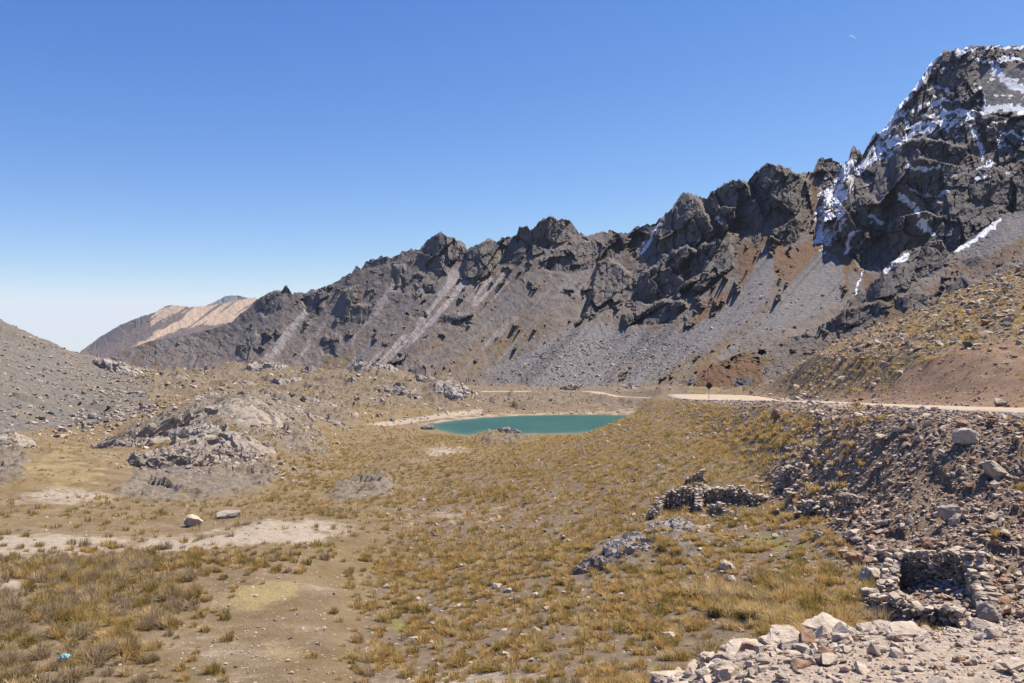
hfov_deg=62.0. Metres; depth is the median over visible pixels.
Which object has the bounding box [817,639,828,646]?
rock
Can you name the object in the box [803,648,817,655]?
rock
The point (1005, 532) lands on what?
rock
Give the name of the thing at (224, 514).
boulder
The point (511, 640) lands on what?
grass tuft
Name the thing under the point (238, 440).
rock outcrop
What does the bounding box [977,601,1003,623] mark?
boulder
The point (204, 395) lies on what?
rock outcrop
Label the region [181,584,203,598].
grass tuft
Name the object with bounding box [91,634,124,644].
grass tuft
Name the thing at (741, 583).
grass tuft
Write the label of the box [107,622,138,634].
grass tuft
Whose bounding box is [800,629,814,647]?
rock
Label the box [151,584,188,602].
grass tuft
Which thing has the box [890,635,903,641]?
rock
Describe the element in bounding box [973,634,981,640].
rock
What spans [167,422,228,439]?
rock outcrop
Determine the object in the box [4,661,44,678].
grass tuft
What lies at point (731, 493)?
ruined wall
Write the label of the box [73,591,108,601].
grass tuft
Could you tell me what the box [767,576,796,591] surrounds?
grass tuft
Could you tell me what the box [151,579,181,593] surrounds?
grass tuft
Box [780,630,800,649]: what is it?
rock
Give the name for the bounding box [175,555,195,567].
grass tuft
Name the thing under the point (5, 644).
grass tuft
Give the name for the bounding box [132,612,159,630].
grass tuft
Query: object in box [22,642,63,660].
grass tuft
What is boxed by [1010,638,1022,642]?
rock
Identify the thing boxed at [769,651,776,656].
rock
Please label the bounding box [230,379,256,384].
rock outcrop
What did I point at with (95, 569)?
grass tuft
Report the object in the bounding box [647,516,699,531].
rock outcrop
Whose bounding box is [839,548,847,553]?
rock
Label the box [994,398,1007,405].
boulder
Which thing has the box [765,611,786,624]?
grass tuft
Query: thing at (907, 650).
rock
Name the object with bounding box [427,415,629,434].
lake water
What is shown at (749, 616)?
grass tuft
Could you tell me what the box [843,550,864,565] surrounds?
boulder
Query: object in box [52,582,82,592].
grass tuft
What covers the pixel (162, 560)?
grass tuft
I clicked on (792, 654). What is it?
rock
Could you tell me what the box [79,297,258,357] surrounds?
mountain
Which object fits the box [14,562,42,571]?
grass tuft
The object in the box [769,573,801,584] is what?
grass tuft
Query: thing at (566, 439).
distant grass
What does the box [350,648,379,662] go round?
grass tuft
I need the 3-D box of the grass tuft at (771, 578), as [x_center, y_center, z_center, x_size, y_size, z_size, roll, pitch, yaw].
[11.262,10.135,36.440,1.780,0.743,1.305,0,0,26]
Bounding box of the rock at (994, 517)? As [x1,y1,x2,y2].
[985,515,1001,519]
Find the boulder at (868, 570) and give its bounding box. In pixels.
[857,565,880,582]
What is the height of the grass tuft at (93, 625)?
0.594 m
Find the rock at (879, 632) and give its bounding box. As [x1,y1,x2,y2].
[868,630,883,634]
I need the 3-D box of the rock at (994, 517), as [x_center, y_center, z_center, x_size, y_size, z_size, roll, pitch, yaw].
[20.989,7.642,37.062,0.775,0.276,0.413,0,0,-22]
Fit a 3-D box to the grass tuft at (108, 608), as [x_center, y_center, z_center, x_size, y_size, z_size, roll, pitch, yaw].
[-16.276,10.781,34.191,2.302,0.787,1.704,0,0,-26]
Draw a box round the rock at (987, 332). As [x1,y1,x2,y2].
[979,330,992,335]
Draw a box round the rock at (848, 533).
[842,529,859,536]
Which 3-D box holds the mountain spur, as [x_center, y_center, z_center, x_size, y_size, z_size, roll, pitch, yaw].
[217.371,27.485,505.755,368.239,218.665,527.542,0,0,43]
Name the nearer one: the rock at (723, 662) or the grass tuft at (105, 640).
the rock at (723, 662)
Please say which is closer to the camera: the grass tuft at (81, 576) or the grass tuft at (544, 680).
the grass tuft at (544, 680)
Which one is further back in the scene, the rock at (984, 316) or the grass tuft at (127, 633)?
the rock at (984, 316)
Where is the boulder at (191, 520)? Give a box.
[184,514,203,526]
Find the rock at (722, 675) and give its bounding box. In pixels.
[714,668,729,682]
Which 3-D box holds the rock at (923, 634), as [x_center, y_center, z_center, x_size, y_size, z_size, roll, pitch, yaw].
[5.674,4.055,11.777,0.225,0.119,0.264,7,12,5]
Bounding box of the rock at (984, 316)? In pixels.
[980,313,989,318]
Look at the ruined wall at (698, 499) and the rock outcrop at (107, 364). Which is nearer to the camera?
the ruined wall at (698, 499)
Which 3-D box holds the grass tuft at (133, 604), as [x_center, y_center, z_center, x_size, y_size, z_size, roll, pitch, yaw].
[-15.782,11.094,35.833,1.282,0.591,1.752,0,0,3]
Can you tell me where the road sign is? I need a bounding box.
[706,382,711,388]
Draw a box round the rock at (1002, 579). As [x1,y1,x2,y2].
[997,577,1007,583]
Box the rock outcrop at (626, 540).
[602,532,654,558]
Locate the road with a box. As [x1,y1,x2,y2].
[481,391,1023,413]
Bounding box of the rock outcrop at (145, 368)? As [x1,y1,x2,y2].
[136,366,158,373]
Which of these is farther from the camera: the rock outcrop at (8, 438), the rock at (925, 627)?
the rock outcrop at (8, 438)
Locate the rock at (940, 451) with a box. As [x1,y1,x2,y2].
[936,449,947,455]
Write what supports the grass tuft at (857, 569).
on the ground at (26, 489)
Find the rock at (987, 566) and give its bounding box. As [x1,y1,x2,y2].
[985,564,994,568]
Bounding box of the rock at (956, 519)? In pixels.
[948,513,960,525]
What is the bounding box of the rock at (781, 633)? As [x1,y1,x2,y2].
[775,631,785,635]
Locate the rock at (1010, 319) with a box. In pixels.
[1003,316,1013,321]
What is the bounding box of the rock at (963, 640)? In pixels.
[957,636,967,644]
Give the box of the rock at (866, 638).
[859,635,870,640]
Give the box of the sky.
[0,0,1023,351]
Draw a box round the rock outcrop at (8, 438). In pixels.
[0,429,37,447]
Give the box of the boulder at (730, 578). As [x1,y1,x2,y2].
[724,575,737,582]
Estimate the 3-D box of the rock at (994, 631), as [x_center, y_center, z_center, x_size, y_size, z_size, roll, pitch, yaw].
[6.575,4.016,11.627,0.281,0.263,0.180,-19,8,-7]
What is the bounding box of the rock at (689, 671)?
[682,664,696,678]
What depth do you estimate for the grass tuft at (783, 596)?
33.00 m
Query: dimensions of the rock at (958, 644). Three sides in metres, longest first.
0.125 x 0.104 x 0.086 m
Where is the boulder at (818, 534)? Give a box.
[813,531,823,539]
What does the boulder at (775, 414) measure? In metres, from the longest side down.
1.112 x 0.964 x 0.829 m
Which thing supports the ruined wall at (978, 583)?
on the ground at (26, 489)
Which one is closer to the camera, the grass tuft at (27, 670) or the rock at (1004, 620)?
the grass tuft at (27, 670)
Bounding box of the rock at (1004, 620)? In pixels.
[998,618,1008,622]
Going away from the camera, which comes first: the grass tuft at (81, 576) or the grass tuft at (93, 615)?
the grass tuft at (93, 615)
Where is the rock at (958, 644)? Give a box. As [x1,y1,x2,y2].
[954,642,964,646]
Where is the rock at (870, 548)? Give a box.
[867,544,874,552]
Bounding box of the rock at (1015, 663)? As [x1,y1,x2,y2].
[998,657,1023,669]
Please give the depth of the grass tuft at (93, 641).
29.62 m
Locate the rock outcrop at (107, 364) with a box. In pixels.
[92,358,140,373]
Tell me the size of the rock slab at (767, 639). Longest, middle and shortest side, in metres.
0.373 x 0.316 x 0.186 m
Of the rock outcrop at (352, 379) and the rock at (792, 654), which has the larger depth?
the rock outcrop at (352, 379)
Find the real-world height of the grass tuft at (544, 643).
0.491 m
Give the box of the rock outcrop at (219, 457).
[210,447,237,463]
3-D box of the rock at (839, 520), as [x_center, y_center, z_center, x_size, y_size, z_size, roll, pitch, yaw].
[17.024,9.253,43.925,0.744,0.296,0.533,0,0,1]
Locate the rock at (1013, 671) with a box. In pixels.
[1009,669,1020,674]
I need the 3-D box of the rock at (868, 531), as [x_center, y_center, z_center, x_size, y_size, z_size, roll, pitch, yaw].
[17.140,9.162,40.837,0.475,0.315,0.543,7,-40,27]
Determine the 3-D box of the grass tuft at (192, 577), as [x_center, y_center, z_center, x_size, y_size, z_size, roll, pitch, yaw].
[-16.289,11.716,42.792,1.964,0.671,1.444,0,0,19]
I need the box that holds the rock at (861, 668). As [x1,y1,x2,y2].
[854,660,869,674]
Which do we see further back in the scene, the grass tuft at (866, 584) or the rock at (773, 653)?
the grass tuft at (866, 584)
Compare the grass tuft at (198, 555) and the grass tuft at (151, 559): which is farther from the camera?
the grass tuft at (198, 555)
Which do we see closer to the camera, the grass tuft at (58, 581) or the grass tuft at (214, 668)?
the grass tuft at (214, 668)
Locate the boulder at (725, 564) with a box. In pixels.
[719,560,734,570]
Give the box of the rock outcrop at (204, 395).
[194,391,234,398]
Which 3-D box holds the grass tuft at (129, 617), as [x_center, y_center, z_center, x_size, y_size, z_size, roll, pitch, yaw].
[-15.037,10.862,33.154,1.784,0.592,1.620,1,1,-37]
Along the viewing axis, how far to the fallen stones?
32.84 m
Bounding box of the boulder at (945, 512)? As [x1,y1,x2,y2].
[935,504,961,519]
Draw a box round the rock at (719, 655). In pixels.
[714,651,723,658]
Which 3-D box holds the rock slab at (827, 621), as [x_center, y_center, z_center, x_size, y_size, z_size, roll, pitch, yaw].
[4.761,4.313,12.803,0.823,0.235,0.602,19,12,18]
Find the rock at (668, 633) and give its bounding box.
[660,631,675,637]
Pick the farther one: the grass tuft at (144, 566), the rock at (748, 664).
the grass tuft at (144, 566)
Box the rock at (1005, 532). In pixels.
[1000,528,1011,536]
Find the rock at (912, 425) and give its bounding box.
[905,422,917,428]
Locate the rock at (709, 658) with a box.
[706,656,714,661]
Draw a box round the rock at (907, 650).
[902,646,913,653]
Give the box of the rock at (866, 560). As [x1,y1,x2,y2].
[861,556,870,563]
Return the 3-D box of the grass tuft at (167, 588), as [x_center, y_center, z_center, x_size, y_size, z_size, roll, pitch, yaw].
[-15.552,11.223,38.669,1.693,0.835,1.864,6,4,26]
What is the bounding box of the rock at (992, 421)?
[986,419,998,423]
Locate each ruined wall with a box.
[647,496,665,519]
[663,485,694,509]
[683,469,705,484]
[694,482,703,512]
[702,485,764,505]
[705,501,733,515]
[761,482,782,502]
[779,462,803,485]
[783,488,797,507]
[796,495,831,514]
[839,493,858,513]
[860,587,914,620]
[876,552,902,593]
[891,546,975,588]
[902,600,966,628]
[963,551,1002,616]
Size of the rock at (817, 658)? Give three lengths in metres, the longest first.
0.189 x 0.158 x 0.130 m
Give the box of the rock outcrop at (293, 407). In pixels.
[239,390,314,422]
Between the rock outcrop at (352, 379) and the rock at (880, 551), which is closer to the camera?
the rock at (880, 551)
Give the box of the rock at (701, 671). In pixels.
[695,668,712,677]
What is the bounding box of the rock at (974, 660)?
[969,656,977,664]
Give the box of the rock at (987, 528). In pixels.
[984,525,998,531]
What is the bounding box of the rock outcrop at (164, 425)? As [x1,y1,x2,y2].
[132,409,194,438]
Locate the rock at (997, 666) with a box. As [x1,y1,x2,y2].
[993,660,1007,670]
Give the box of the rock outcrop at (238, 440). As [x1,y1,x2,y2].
[130,431,281,463]
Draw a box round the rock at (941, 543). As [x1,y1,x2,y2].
[936,542,946,545]
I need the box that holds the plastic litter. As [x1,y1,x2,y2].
[59,653,71,657]
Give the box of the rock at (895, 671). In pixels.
[891,668,901,674]
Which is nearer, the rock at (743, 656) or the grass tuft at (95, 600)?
the rock at (743, 656)
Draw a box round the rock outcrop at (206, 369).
[198,367,217,372]
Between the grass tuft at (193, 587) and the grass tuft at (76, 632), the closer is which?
the grass tuft at (76, 632)
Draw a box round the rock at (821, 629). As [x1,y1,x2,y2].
[813,625,830,638]
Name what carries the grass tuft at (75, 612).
on the ground at (26, 489)
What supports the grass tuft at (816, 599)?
on the ground at (26, 489)
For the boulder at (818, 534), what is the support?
on the ground at (26, 489)
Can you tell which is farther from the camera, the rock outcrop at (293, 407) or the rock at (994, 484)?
the rock outcrop at (293, 407)
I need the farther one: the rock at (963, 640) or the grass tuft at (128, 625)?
the grass tuft at (128, 625)
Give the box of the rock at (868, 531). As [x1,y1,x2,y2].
[865,528,873,534]
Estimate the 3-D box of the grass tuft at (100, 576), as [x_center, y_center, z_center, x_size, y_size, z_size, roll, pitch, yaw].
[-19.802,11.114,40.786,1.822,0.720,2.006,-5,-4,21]
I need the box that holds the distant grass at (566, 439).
[1,267,1023,468]
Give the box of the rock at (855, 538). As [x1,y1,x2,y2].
[851,535,861,541]
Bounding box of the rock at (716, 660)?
[712,658,721,662]
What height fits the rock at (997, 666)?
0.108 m
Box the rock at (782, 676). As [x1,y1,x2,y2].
[774,673,790,680]
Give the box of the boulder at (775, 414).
[771,408,782,418]
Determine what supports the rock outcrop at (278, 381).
on the ground at (26, 489)
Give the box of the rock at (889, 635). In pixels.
[885,632,898,639]
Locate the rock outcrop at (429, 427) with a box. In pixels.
[420,425,434,429]
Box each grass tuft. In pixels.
[0,583,23,595]
[0,595,32,614]
[0,606,23,618]
[0,611,19,622]
[0,626,11,638]
[0,640,19,653]
[0,640,27,652]
[0,646,30,666]
[0,648,27,666]
[0,671,19,682]
[1,610,28,626]
[1,624,37,642]
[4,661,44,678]
[10,566,34,579]
[13,630,43,647]
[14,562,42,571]
[15,578,45,591]
[18,660,38,670]
[19,602,44,612]
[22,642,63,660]
[23,671,55,682]
[25,550,51,559]
[25,586,62,605]
[25,645,48,657]
[26,602,67,616]
[34,598,73,615]
[36,592,75,607]
[37,563,62,571]
[37,594,74,604]
[37,621,67,636]
[40,606,73,623]
[41,574,72,587]
[43,569,77,582]
[43,653,81,670]
[45,623,70,637]
[47,661,92,682]
[49,553,75,563]
[49,561,81,572]
[51,597,87,611]
[51,602,96,620]
[51,620,73,630]
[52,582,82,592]
[53,607,77,621]
[56,585,76,597]
[56,637,88,647]
[57,560,85,569]
[61,595,83,604]
[62,590,92,602]
[64,621,91,639]
[65,612,90,627]
[69,573,90,585]
[70,618,109,631]
[70,641,100,656]
[70,644,93,660]
[70,662,93,676]
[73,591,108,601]
[73,602,104,613]
[74,592,107,607]
[75,555,96,569]
[75,584,108,599]
[75,648,114,666]
[77,602,124,615]
[78,602,103,611]
[78,639,120,661]
[79,580,103,594]
[80,565,107,572]
[81,608,109,624]
[82,567,101,582]
[82,636,103,647]
[88,560,119,570]
[88,629,123,638]
[89,635,112,647]
[91,574,113,584]
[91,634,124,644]
[93,567,114,580]
[93,581,115,597]
[95,623,131,639]
[96,562,115,573]
[96,644,113,659]
[98,553,122,568]
[98,568,122,579]
[98,634,123,644]
[102,619,139,630]
[103,613,120,625]
[103,636,151,654]
[104,641,128,657]
[105,597,133,610]
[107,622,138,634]
[108,607,133,616]
[108,627,139,640]
[109,581,135,593]
[110,569,134,580]
[110,613,139,627]
[111,575,130,583]
[112,639,148,659]
[114,593,146,606]
[115,635,148,651]
[116,564,140,572]
[117,561,140,570]
[118,585,144,597]
[126,605,145,616]
[126,671,153,682]
[127,599,147,610]
[127,610,151,623]
[130,591,156,609]
[132,560,155,570]
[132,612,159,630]
[133,556,159,567]
[134,600,168,618]
[134,650,164,663]
[136,607,164,620]
[138,579,165,592]
[138,607,170,626]
[141,636,168,650]
[142,573,174,584]
[143,553,161,562]
[150,581,179,595]
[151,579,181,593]
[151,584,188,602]
[152,555,171,566]
[153,599,173,613]
[156,611,183,628]
[157,596,184,611]
[173,566,203,575]
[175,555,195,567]
[177,571,199,581]
[181,580,208,596]
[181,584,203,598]
[183,548,210,560]
[196,658,227,674]
[343,643,367,658]
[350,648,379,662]
[378,642,407,656]
[389,646,408,658]
[395,663,417,677]
[396,663,423,678]
[478,661,503,672]
[501,634,517,646]
[524,638,548,654]
[527,673,554,682]
[529,628,548,639]
[536,638,557,650]
[543,657,568,670]
[544,651,568,661]
[571,634,593,645]
[582,674,605,682]
[601,661,623,675]
[602,669,621,679]
[613,674,635,682]
[626,670,650,682]
[645,631,677,648]
[646,663,669,672]
[651,662,672,670]
[658,662,686,669]
[659,647,680,660]
[665,646,692,661]
[676,613,697,624]
[681,578,705,597]
[681,634,725,655]
[682,617,699,630]
[689,617,711,629]
[698,597,731,617]
[700,580,728,598]
[703,585,734,602]
[703,599,741,618]
[706,636,726,649]
[715,615,739,629]
[718,595,742,603]
[720,599,741,616]
[721,582,738,591]
[722,576,751,588]
[722,581,753,598]
[732,630,758,638]
[734,598,767,615]
[738,597,776,608]
[738,602,766,619]
[739,586,757,597]
[740,563,769,581]
[742,568,776,584]
[742,598,781,617]
[742,602,758,617]
[743,590,773,601]
[756,613,801,633]
[758,609,793,622]
[758,612,799,629]
[759,583,799,604]
[765,599,780,608]
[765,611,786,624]
[766,605,790,619]
[767,573,783,582]
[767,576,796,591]
[769,572,795,589]
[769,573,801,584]
[775,566,805,577]
[778,585,799,598]
[779,600,804,611]
[779,618,806,629]
[782,607,812,619]
[783,609,809,622]
[785,580,808,595]
[787,606,825,623]
[791,584,834,609]
[792,583,822,593]
[799,587,822,598]
[802,598,826,613]
[803,603,837,620]
[809,614,854,624]
[810,565,840,585]
[818,562,840,573]
[818,601,863,625]
[828,587,860,603]
[832,609,867,623]
[843,560,867,573]
[847,580,876,587]
[848,605,877,619]
[852,573,877,587]
[857,603,900,621]
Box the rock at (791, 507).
[787,504,796,511]
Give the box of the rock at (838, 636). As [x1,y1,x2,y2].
[832,632,853,641]
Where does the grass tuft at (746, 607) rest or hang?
on the ground at (26, 489)
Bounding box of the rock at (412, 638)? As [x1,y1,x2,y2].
[406,636,418,642]
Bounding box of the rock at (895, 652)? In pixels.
[888,647,902,658]
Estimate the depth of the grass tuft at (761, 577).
36.63 m
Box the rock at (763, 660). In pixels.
[756,656,770,663]
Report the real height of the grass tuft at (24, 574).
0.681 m
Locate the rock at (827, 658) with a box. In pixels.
[819,652,837,664]
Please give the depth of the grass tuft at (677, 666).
23.88 m
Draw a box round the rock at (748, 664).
[745,661,752,667]
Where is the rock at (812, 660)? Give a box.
[801,653,818,664]
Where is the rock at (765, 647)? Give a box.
[762,645,776,649]
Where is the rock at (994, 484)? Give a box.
[990,480,998,489]
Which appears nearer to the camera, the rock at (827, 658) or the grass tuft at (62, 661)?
the rock at (827, 658)
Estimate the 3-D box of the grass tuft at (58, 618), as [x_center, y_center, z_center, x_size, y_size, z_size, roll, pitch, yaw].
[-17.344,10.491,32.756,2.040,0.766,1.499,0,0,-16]
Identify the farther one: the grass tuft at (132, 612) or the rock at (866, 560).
the rock at (866, 560)
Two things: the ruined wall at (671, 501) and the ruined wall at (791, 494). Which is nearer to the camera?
the ruined wall at (791, 494)
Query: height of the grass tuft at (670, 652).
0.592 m
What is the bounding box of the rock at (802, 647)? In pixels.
[791,643,808,652]
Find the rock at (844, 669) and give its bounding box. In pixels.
[840,666,849,671]
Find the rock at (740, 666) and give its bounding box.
[736,664,743,669]
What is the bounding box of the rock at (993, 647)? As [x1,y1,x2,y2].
[988,644,998,650]
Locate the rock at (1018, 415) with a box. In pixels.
[1011,412,1022,418]
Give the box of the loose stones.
[0,263,1023,682]
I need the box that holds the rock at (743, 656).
[737,651,750,661]
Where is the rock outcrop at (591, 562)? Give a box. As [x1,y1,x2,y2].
[572,555,612,573]
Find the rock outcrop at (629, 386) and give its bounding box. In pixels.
[607,384,635,388]
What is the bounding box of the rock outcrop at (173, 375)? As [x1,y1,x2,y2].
[166,373,188,378]
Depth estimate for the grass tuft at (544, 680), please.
23.88 m
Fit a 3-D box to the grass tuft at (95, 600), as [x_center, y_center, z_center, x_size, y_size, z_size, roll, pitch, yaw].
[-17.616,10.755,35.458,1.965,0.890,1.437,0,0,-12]
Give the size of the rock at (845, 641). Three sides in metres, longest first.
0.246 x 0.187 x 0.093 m
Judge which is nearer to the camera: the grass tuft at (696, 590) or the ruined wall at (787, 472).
the grass tuft at (696, 590)
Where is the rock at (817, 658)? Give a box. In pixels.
[811,654,821,663]
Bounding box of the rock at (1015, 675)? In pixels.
[1012,673,1023,678]
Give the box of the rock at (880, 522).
[873,520,886,525]
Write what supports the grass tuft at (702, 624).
on the ground at (26, 489)
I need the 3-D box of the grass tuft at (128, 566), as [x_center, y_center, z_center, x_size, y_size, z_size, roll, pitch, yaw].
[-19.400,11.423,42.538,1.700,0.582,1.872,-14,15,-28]
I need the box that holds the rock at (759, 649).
[754,645,763,653]
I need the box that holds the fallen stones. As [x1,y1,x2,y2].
[643,478,1018,628]
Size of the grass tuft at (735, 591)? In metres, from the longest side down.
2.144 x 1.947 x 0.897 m
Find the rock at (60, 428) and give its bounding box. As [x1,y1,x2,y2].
[57,426,66,431]
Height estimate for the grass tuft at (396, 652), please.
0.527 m
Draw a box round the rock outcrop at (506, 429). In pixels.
[495,426,521,433]
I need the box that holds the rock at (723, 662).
[714,659,736,668]
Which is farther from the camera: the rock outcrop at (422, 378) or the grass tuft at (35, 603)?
the rock outcrop at (422, 378)
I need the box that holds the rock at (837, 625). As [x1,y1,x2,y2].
[832,621,849,631]
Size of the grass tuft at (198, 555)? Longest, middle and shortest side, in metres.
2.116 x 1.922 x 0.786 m
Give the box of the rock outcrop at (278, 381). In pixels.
[269,377,300,384]
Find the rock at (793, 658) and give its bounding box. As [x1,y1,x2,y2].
[790,656,801,661]
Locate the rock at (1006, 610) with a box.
[1001,608,1011,614]
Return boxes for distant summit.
[207,295,246,305]
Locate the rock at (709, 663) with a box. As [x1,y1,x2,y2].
[705,661,713,669]
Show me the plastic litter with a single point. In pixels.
(65, 655)
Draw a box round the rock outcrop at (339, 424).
[312,415,353,429]
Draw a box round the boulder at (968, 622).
[965,616,977,628]
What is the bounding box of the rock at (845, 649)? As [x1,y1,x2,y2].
[839,645,851,652]
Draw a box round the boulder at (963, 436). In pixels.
[951,428,979,444]
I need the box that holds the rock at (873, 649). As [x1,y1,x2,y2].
[867,642,880,655]
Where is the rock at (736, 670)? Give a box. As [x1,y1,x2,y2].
[731,664,738,674]
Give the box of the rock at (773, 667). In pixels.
[768,665,779,669]
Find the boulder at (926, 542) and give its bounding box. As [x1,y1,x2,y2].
[919,537,937,549]
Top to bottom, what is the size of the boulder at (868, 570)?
0.901 m
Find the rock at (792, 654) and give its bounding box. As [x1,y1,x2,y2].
[787,651,801,657]
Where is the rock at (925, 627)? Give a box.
[920,625,931,630]
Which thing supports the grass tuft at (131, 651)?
on the ground at (26, 489)
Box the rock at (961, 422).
[956,419,967,425]
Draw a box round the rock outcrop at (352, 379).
[347,376,359,383]
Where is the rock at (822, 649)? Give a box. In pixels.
[814,645,836,654]
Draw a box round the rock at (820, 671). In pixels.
[817,667,822,674]
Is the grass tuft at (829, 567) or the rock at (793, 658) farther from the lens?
the grass tuft at (829, 567)
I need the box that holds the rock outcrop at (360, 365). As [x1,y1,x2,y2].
[347,358,398,372]
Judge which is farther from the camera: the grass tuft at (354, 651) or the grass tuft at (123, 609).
the grass tuft at (123, 609)
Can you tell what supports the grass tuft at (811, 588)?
on the ground at (26, 489)
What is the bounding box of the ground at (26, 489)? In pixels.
[0,269,1023,682]
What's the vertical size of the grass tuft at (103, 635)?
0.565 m
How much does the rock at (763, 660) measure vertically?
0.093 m
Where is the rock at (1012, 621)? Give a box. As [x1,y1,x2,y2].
[1007,619,1018,624]
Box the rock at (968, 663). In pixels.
[962,662,972,665]
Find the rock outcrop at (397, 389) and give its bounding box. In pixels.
[379,382,423,399]
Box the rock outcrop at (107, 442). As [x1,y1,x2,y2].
[89,435,143,448]
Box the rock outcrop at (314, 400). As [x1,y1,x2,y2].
[304,396,336,406]
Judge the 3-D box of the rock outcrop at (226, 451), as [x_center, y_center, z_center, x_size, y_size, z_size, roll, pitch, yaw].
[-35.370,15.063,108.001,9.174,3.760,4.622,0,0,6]
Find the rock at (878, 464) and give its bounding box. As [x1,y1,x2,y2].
[874,462,884,467]
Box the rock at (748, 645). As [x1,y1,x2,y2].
[736,641,755,653]
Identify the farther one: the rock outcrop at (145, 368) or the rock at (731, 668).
the rock outcrop at (145, 368)
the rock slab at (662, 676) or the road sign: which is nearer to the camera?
the rock slab at (662, 676)
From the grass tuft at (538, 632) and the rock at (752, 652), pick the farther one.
the grass tuft at (538, 632)
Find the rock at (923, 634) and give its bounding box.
[915,630,929,638]
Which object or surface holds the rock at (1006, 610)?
on the ground at (26, 489)
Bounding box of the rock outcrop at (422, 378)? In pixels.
[413,374,437,381]
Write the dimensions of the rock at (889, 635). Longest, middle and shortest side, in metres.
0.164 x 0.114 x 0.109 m
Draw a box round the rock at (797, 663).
[790,658,810,670]
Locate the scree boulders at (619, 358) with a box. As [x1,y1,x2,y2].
[479,289,859,386]
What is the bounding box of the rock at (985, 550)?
[974,548,987,556]
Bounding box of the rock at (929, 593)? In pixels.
[925,590,936,597]
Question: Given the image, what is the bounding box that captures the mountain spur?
[676,213,1023,388]
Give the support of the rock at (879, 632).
on the ground at (26, 489)
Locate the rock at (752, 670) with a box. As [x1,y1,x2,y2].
[747,667,756,675]
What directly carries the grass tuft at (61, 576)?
on the ground at (26, 489)
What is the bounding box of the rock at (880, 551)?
[875,549,888,554]
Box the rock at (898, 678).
[892,675,904,681]
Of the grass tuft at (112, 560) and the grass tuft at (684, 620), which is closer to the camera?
the grass tuft at (684, 620)
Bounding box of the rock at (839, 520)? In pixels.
[835,518,843,523]
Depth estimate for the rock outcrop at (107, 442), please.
120.22 m
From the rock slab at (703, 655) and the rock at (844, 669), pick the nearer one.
the rock at (844, 669)
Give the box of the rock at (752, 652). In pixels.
[744,649,755,658]
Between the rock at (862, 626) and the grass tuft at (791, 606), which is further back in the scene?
the grass tuft at (791, 606)
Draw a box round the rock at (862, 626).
[855,622,871,631]
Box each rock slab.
[650,670,684,682]
[699,651,714,662]
[726,638,764,651]
[757,634,780,644]
[767,624,799,634]
[801,612,846,635]
[872,619,889,630]
[884,621,926,637]
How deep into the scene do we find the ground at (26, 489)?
64.21 m
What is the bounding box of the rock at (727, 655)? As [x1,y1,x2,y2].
[722,651,736,659]
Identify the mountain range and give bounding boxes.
[104,45,1023,387]
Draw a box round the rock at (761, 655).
[755,653,771,661]
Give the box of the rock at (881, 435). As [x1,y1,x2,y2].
[876,434,886,437]
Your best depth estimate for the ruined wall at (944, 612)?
28.26 m
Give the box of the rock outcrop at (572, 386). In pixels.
[560,383,584,390]
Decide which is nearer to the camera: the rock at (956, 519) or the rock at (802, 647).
the rock at (802, 647)
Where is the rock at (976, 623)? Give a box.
[970,618,993,629]
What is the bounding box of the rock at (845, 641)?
[836,639,851,644]
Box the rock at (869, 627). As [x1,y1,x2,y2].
[864,624,875,631]
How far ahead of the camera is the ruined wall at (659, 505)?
57.04 m
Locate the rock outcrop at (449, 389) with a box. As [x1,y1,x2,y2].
[433,379,480,399]
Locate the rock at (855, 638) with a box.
[851,635,863,641]
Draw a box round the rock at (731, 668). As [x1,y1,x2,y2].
[719,665,734,678]
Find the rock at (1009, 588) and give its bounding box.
[1005,585,1014,592]
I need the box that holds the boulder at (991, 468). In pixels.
[983,460,1007,478]
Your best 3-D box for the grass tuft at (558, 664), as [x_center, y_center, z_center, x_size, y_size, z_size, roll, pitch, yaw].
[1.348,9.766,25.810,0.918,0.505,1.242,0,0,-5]
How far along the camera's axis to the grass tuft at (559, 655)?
27.28 m
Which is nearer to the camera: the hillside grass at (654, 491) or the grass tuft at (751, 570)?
the grass tuft at (751, 570)
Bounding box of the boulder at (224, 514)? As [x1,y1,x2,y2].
[216,510,241,518]
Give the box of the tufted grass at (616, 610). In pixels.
[0,414,1023,682]
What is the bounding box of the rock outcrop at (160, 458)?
[125,447,214,468]
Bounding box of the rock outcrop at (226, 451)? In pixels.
[212,445,268,461]
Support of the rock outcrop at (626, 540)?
on the ground at (26, 489)
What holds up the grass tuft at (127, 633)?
on the ground at (26, 489)
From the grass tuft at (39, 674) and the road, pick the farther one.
the road
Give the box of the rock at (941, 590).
[932,587,949,592]
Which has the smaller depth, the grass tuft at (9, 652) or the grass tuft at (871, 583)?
the grass tuft at (9, 652)
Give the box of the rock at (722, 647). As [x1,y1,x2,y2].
[719,644,725,651]
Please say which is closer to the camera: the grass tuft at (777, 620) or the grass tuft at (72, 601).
the grass tuft at (777, 620)
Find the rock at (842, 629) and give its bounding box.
[836,626,853,634]
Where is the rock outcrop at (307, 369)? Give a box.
[296,365,317,372]
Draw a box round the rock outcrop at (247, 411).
[191,396,310,431]
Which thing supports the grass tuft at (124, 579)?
on the ground at (26, 489)
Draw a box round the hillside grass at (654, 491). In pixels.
[0,285,1023,556]
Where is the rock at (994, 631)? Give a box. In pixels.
[986,624,1003,638]
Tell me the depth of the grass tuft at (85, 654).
27.96 m
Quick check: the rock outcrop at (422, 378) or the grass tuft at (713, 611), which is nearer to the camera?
the grass tuft at (713, 611)
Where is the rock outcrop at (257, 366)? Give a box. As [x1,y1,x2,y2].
[242,361,285,370]
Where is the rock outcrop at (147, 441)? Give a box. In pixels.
[113,435,170,447]

